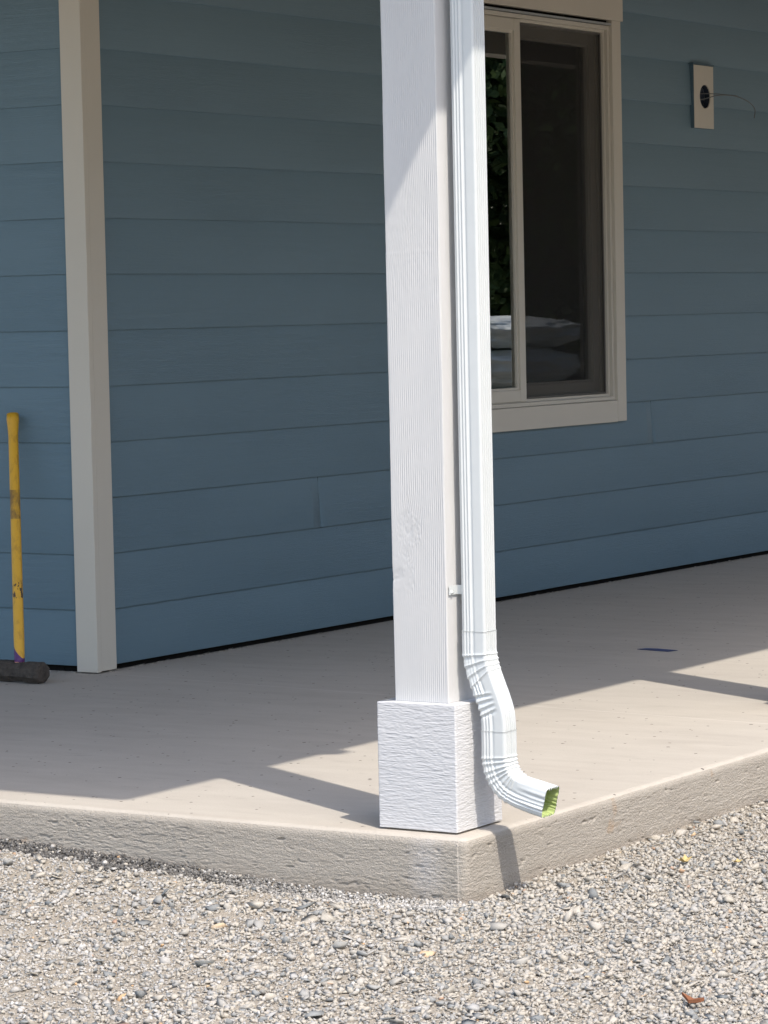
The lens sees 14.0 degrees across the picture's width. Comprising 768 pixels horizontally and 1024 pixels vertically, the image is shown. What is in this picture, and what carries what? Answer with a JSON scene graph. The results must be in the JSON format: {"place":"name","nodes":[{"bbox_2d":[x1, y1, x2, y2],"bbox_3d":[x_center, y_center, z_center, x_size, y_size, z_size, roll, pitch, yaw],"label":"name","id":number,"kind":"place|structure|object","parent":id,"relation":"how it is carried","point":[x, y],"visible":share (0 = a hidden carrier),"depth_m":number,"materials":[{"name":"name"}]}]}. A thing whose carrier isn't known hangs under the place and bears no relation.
{"place":"outdoors","nodes":[
{"label":"outdoors","id":0,"kind":"place"},
{"bbox_2d":[0,799,767,1023],"bbox_3d":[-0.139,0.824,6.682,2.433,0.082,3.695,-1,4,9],"label":"gravel","id":1,"kind":"structure","parent":0,"point":[756,900],"depth_m":6.23,"materials":[{"name":"grey gravel"}]},
{"bbox_2d":[0,837,465,912],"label":"edge pebbles","id":2,"kind":"object","parent":1,"relation":"on","point":[174,868],"visible":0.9,"depth_m":7.02,"materials":[{"name":"grey gravel"}]},
{"bbox_2d":[0,554,767,903],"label":"porch slab","id":3,"kind":"structure","parent":1,"relation":"on","point":[258,760],"depth_m":8.20,"materials":[{"name":"concrete"}]},
{"bbox_2d":[0,412,49,683],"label":"sledgehammer","id":4,"kind":"object","parent":3,"relation":"on","point":[18,668],"visible":1,"depth_m":9.84,"materials":[{"name":"wood"}]},
{"bbox_2d":[0,0,767,672],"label":"house","id":5,"kind":"structure","parent":3,"relation":"on","point":[194,384],"depth_m":10.99,"materials":[{"name":"blue paint"}]},
{"bbox_2d":[484,0,626,432],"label":"window","id":6,"kind":"structure","parent":5,"relation":"in","point":[553,86],"depth_m":12.44,"materials":[{"name":"beige paint"}]},
{"bbox_2d":[50,554,767,672],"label":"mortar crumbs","id":7,"kind":"object","parent":3,"relation":"on","point":[356,626],"visible":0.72,"depth_m":10.88,"materials":[{"name":"concrete"}]},
{"bbox_2d":[377,0,501,832],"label":"porch post","id":8,"kind":"object","parent":3,"relation":"on","point":[432,776],"visible":0.88,"depth_m":6.77,"materials":[{"name":"white paint"}]},
{"bbox_2d":[449,0,558,817],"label":"downspout","id":9,"kind":"object","parent":8,"relation":"attached to","point":[510,782],"visible":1,"depth_m":6.73,"materials":[{"name":"white metal"}]},
{"bbox_2d":[676,854,691,861],"bbox_3d":[0.668,0.775,7.012,0.039,0.017,0.023,-5,5,-43],"label":"dry leaf","id":10,"kind":"object","parent":1,"relation":"on","point":[684,859],"visible":1,"depth_m":7.01,"materials":[{"name":"yellow plant"}]},
{"bbox_2d":[682,992,703,1002],"bbox_3d":[0.555,0.876,5.642,0.046,0.018,0.017,1,4,33],"label":"bark chip","id":11,"kind":"object","parent":1,"relation":"on","point":[688,999],"visible":1,"depth_m":5.64,"materials":[{"name":"brown wood"}]},
{"bbox_2d":[639,648,676,651],"bbox_3d":[0.900,0.452,10.291,0.134,0.001,0.052,2,5,43],"label":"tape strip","id":12,"kind":"object","parent":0,"point":[657,649],"visible":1,"depth_m":10.29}
]}

